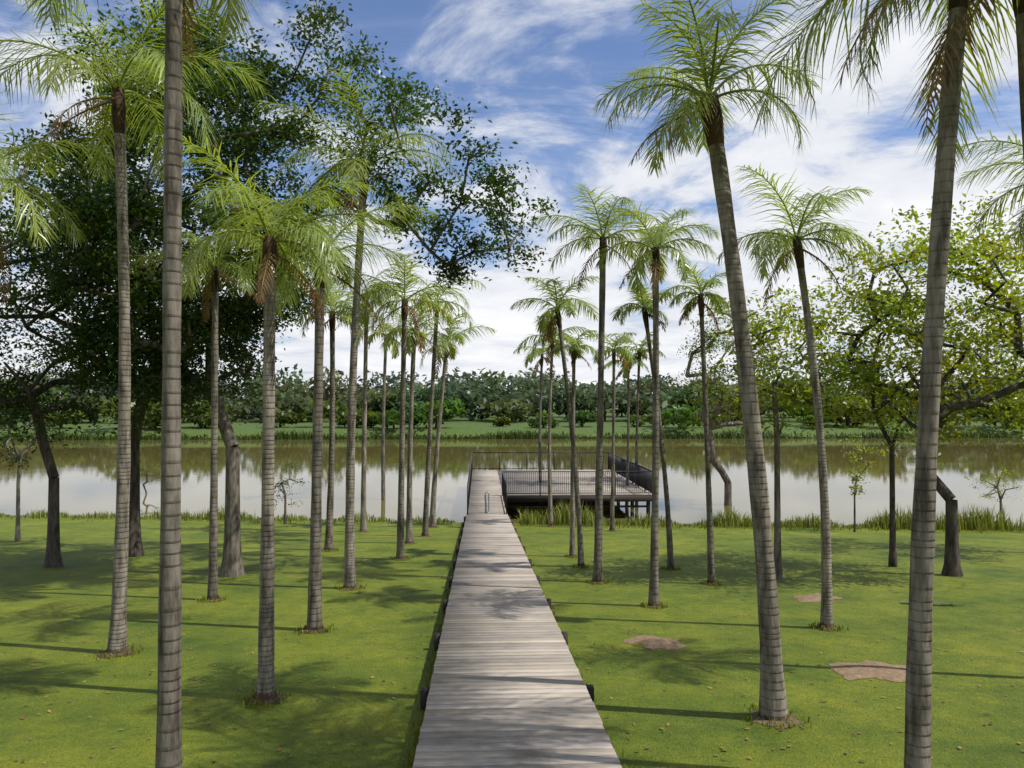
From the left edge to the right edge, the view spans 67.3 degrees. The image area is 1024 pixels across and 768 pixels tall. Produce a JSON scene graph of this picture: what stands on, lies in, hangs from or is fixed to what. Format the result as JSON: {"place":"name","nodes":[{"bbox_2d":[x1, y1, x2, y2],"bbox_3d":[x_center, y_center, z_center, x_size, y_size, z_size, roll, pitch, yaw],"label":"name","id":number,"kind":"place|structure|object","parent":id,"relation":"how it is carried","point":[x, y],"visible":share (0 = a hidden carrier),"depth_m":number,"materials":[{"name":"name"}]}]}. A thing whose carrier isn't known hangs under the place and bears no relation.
{"place":"outdoors","nodes":[
{"label":"outdoors","id":0,"kind":"place"},
{"bbox_2d":[0,397,1023,767],"bbox_3d":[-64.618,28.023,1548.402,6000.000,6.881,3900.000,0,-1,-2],"label":"ground","id":1,"kind":"structure","parent":0,"point":[848,721],"depth_m":10.72,"materials":[{"name":"green plant"}]},
{"bbox_2d":[0,353,86,541],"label":"thin tree","id":2,"kind":"object","parent":1,"relation":"on","point":[12,435],"depth_m":23.29,"materials":[{"name":"green plant"}]},
{"bbox_2d":[0,89,115,305],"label":"palm","id":3,"kind":"object","parent":1,"relation":"on","point":[5,179],"visible":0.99,"depth_m":9.29,"materials":[{"name":"green plant"}]},
{"bbox_2d":[0,175,161,567],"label":"tree","id":4,"kind":"object","parent":1,"relation":"on","point":[15,294],"depth_m":18.06,"materials":[{"name":"green plant"}]},
{"bbox_2d":[97,648,135,657],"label":"palm mulch","id":5,"kind":"object","parent":1,"relation":"on","point":[114,655],"visible":0.74,"depth_m":10.10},
{"bbox_2d":[0,0,266,653],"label":"palm","id":6,"kind":"object","parent":1,"relation":"on","point":[155,68],"depth_m":10.24,"materials":[{"name":"green plant"}]},
{"bbox_2d":[22,0,261,767],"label":"palm","id":7,"kind":"object","parent":1,"relation":"on","point":[169,739],"depth_m":5.41,"materials":[{"name":"grey plant"}]},
{"bbox_2d":[140,460,160,493],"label":"sapling","id":8,"kind":"object","parent":1,"relation":"on","point":[144,483],"depth_m":44.88,"materials":[{"name":"green plant"}]},
{"bbox_2d":[3,92,318,556],"bbox_3d":[-8.918,-1.529,19.762,8.039,11.995,7.466,0,-1,-2],"label":"tree","id":9,"kind":"object","parent":1,"relation":"on","point":[220,368],"depth_m":19.84,"materials":[{"name":"green plant"}]},
{"bbox_2d":[129,227,265,599],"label":"palm","id":10,"kind":"object","parent":1,"relation":"on","point":[225,266],"depth_m":13.89,"materials":[{"name":"green plant"}]},
{"bbox_2d":[245,694,286,704],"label":"palm mulch","id":11,"kind":"object","parent":1,"relation":"on","point":[270,700],"visible":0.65,"depth_m":8.19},
{"bbox_2d":[157,135,401,700],"bbox_3d":[-2.389,0.503,8.148,2.444,5.876,2.778,0,-1,-2],"label":"palm","id":12,"kind":"object","parent":1,"relation":"on","point":[285,257],"depth_m":8.22,"materials":[{"name":"green plant"}]},
{"bbox_2d":[0,0,565,576],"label":"tree","id":13,"kind":"object","parent":1,"relation":"on","point":[238,326],"depth_m":15.87,"materials":[{"name":"green plant"}]},
{"bbox_2d":[260,455,323,523],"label":"sapling","id":14,"kind":"object","parent":1,"relation":"on","point":[279,487],"depth_m":28.95,"materials":[{"name":"green plant"}]},
{"bbox_2d":[297,627,327,633],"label":"palm mulch","id":15,"kind":"object","parent":1,"relation":"on","point":[317,631],"visible":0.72,"depth_m":11.40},
{"bbox_2d":[211,171,437,630],"bbox_3d":[-2.926,0.327,11.519,3.052,6.811,2.538,-1,-1,34],"label":"palm","id":16,"kind":"object","parent":1,"relation":"on","point":[349,270],"depth_m":11.47,"materials":[{"name":"green plant"}]},
{"bbox_2d":[291,276,396,549],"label":"palm","id":17,"kind":"object","parent":1,"relation":"on","point":[328,543],"depth_m":20.97,"materials":[{"name":"green plant"}]},
{"bbox_2d":[338,587,360,590],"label":"palm mulch","id":18,"kind":"object","parent":1,"relation":"on","point":[342,588],"visible":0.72,"depth_m":14.93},
{"bbox_2d":[252,64,462,588],"bbox_3d":[-2.883,-0.821,15.138,3.971,9.744,3.254,0,-1,-2],"label":"palm","id":19,"kind":"object","parent":1,"relation":"on","point":[351,166],"depth_m":14.97,"materials":[{"name":"green plant"}]},
{"bbox_2d":[324,266,400,531],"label":"palm","id":20,"kind":"object","parent":1,"relation":"on","point":[363,524],"depth_m":25.86,"materials":[{"name":"green plant"}]},
{"bbox_2d":[358,308,410,499],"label":"palm","id":21,"kind":"object","parent":1,"relation":"on","point":[383,437],"depth_m":42.34,"materials":[{"name":"green plant"}]},
{"bbox_2d":[329,252,469,558],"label":"palm","id":22,"kind":"object","parent":1,"relation":"on","point":[393,291],"depth_m":19.14,"materials":[{"name":"green plant"}]},
{"bbox_2d":[370,297,460,542],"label":"palm","id":23,"kind":"object","parent":1,"relation":"on","point":[420,337],"depth_m":22.49,"materials":[{"name":"green plant"}]},
{"bbox_2d":[387,266,487,535],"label":"palm","id":24,"kind":"object","parent":1,"relation":"on","point":[425,528],"depth_m":24.45,"materials":[{"name":"green plant"}]},
{"bbox_2d":[417,313,496,526],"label":"palm","id":25,"kind":"object","parent":1,"relation":"on","point":[446,339],"depth_m":27.33,"materials":[{"name":"green plant"}]},
{"bbox_2d":[90,528,848,767],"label":"lawn tufts","id":26,"kind":"object","parent":1,"relation":"on","point":[433,661],"visible":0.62,"depth_m":10.26,"materials":[{"name":"plant"}]},
{"bbox_2d":[0,499,1023,532],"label":"shore reeds","id":27,"kind":"object","parent":1,"relation":"on","point":[973,521],"visible":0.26,"depth_m":27.49,"materials":[{"name":"green plant"}]},
{"bbox_2d":[0,363,1023,428],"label":"treeline","id":28,"kind":"object","parent":1,"relation":"on","point":[465,393],"depth_m":131.19,"materials":[{"name":"green plant"}]},
{"bbox_2d":[412,514,621,767],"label":"boardwalk","id":29,"kind":"structure","parent":1,"relation":"on","point":[508,688],"depth_m":8.16,"materials":[{"name":"grey wood"}]},
{"bbox_2d":[513,340,567,502],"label":"palm","id":30,"kind":"object","parent":1,"relation":"on","point":[539,351],"depth_m":41.12,"materials":[{"name":"green plant"}]},
{"bbox_2d":[509,273,598,566],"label":"palm","id":31,"kind":"object","parent":1,"relation":"on","point":[547,322],"depth_m":17.74,"materials":[{"name":"green plant"}]},
{"bbox_2d":[517,316,591,525],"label":"palm","id":32,"kind":"object","parent":1,"relation":"on","point":[550,511],"depth_m":27.60,"materials":[{"name":"green plant"}]},
{"bbox_2d":[468,470,651,517],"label":"pier","id":33,"kind":"structure","parent":1,"relation":"on","point":[484,481],"depth_m":37.56,"materials":[{"name":"grey wood"}]},
{"bbox_2d":[485,492,488,511],"bbox_3d":[-0.992,4.684,30.514,0.240,0.810,0.100,0,-1,-2],"label":"entrance hoop","id":34,"kind":"object","parent":33,"relation":"on","point":[485,501],"visible":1,"depth_m":30.50,"materials":[{"name":"silver metal"}]},
{"bbox_2d":[467,452,651,514],"bbox_3d":[2.153,4.667,39.060,8.570,1.120,17.960,0,-1,-2],"label":"pier railing","id":35,"kind":"object","parent":33,"relation":"on","point":[644,477],"visible":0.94,"depth_m":38.53,"materials":[{"name":"grey metal"}]},
{"bbox_2d":[551,330,598,555],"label":"palm","id":36,"kind":"object","parent":1,"relation":"on","point":[572,530],"depth_m":19.55,"materials":[{"name":"green plant"}]},
{"bbox_2d":[530,183,653,581],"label":"palm","id":37,"kind":"object","parent":1,"relation":"on","point":[592,231],"depth_m":15.66,"materials":[{"name":"green plant"}]},
{"bbox_2d":[583,332,636,530],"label":"palm","id":38,"kind":"object","parent":1,"relation":"on","point":[612,510],"depth_m":25.95,"materials":[{"name":"green plant"}]},
{"bbox_2d":[604,347,648,504],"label":"palm","id":39,"kind":"object","parent":1,"relation":"on","point":[628,432],"depth_m":39.67,"materials":[{"name":"green plant"}]},
{"bbox_2d":[607,329,665,504],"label":"palm","id":40,"kind":"object","parent":1,"relation":"on","point":[641,350],"depth_m":39.73,"materials":[{"name":"plant"}]},
{"bbox_2d":[610,283,682,568],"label":"palm","id":41,"kind":"object","parent":1,"relation":"on","point":[670,557],"depth_m":17.43,"materials":[{"name":"plant"}]},
{"bbox_2d":[624,635,686,649],"bbox_3d":[1.972,3.593,10.718,0.837,0.079,0.872,0,-1,-2],"label":"soil patch","id":42,"kind":"object","parent":1,"relation":"on","point":[651,642],"visible":1,"depth_m":10.63,"materials":[{"name":"brown soil"}]},
{"bbox_2d":[590,201,720,605],"bbox_3d":[2.470,0.330,13.235,2.178,7.078,2.357,0,-1,-2],"label":"palm","id":43,"kind":"object","parent":1,"relation":"on","point":[655,239],"depth_m":13.18,"materials":[{"name":"plant"}]},
{"bbox_2d":[659,262,730,583],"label":"palm","id":44,"kind":"object","parent":1,"relation":"on","point":[710,560],"depth_m":15.43,"materials":[{"name":"green plant"}]},
{"bbox_2d":[592,0,828,720],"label":"palm","id":45,"kind":"object","parent":1,"relation":"on","point":[688,105],"depth_m":7.57,"materials":[{"name":"plant"}]},
{"bbox_2d":[659,303,810,505],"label":"tree","id":46,"kind":"object","parent":1,"relation":"on","point":[710,388],"depth_m":40.11,"materials":[{"name":"green plant"}]},
{"bbox_2d":[750,710,802,728],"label":"palm mulch","id":47,"kind":"object","parent":1,"relation":"on","point":[755,719],"visible":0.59,"depth_m":7.52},
{"bbox_2d":[692,277,895,578],"bbox_3d":[5.805,0.931,16.153,4.396,6.302,3.762,0,-1,-2],"label":"tree","id":48,"kind":"object","parent":1,"relation":"on","point":[758,327],"depth_m":16.04,"materials":[{"name":"green plant"}]},
{"bbox_2d":[714,163,883,627],"bbox_3d":[4.383,0.254,11.354,2.506,6.906,2.642,0,-1,-2],"label":"palm","id":49,"kind":"object","parent":1,"relation":"on","point":[784,242],"depth_m":11.49,"materials":[{"name":"green plant"}]},
{"bbox_2d":[792,593,842,601],"bbox_3d":[5.472,3.872,13.886,1.009,0.085,0.782,0,-1,-26],"label":"soil patch","id":50,"kind":"object","parent":1,"relation":"on","point":[815,597],"visible":0.79,"depth_m":13.83,"materials":[{"name":"brown soil"}]},
{"bbox_2d":[812,626,838,630],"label":"palm mulch","id":51,"kind":"object","parent":1,"relation":"on","point":[818,628],"visible":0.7,"depth_m":11.45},
{"bbox_2d":[839,434,888,531],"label":"sapling","id":52,"kind":"object","parent":1,"relation":"on","point":[855,477],"depth_m":25.42,"materials":[{"name":"green plant"}]},
{"bbox_2d":[827,660,905,681],"bbox_3d":[4.445,3.461,9.308,1.148,0.083,0.964,0,-1,-2],"label":"soil patch","id":53,"kind":"object","parent":1,"relation":"on","point":[872,669],"visible":0.94,"depth_m":9.21,"materials":[{"name":"brown soil"}]},
{"bbox_2d":[736,0,1019,767],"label":"palm","id":54,"kind":"object","parent":1,"relation":"on","point":[918,711],"depth_m":5.44,"materials":[{"name":"grey plant"}]},
{"bbox_2d":[765,187,1023,576],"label":"tree","id":55,"kind":"object","parent":1,"relation":"on","point":[922,247],"depth_m":15.81,"materials":[{"name":"green plant"}]},
{"bbox_2d":[808,267,1014,566],"bbox_3d":[8.878,0.782,17.871,4.113,6.867,5.174,0,-1,-2],"label":"tree","id":56,"kind":"object","parent":1,"relation":"on","point":[875,340],"depth_m":17.70,"materials":[{"name":"green plant"}]},
{"bbox_2d":[831,0,1023,172],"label":"palm","id":57,"kind":"object","parent":1,"relation":"on","point":[935,66],"depth_m":5.91,"materials":[{"name":"green plant"}]},
{"bbox_2d":[899,600,957,605],"bbox_3d":[7.293,3.794,13.353,1.059,0.058,0.438,0,-1,12],"label":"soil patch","id":58,"kind":"object","parent":1,"relation":"on","point":[943,603],"visible":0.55,"depth_m":13.30,"materials":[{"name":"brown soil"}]},
{"bbox_2d":[944,279,1023,453],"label":"tree","id":59,"kind":"object","parent":1,"relation":"on","point":[1010,345],"depth_m":20.46,"materials":[{"name":"green plant"}]},
{"bbox_2d":[954,121,1023,270],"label":"palm","id":60,"kind":"object","parent":1,"relation":"on","point":[1014,198],"visible":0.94,"depth_m":9.33,"materials":[{"name":"green plant"}]},
{"bbox_2d":[962,467,1022,509],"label":"sapling","id":61,"kind":"object","parent":1,"relation":"on","point":[994,484],"depth_m":38.27,"materials":[{"name":"green plant"}]},
{"bbox_2d":[0,438,1023,526],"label":"lake water","id":62,"kind":"structure","parent":0,"point":[87,477],"depth_m":56.08,"materials":[{"name":"grey liquid"}]},
{"bbox_2d":[0,428,1022,440],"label":"shore reeds","id":63,"kind":"object","parent":62,"relation":"on","point":[729,434],"visible":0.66,"depth_m":102.79,"materials":[{"name":"green plant"}]},
{"bbox_2d":[0,0,1023,396],"label":"sky","id":64,"kind":"structure","parent":0,"point":[537,67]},
{"bbox_2d":[1,528,1023,762],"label":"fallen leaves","id":65,"kind":"object","parent":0,"point":[781,729],"visible":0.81,"depth_m":10.03,"materials":[{"name":"brown plant"}]}
]}

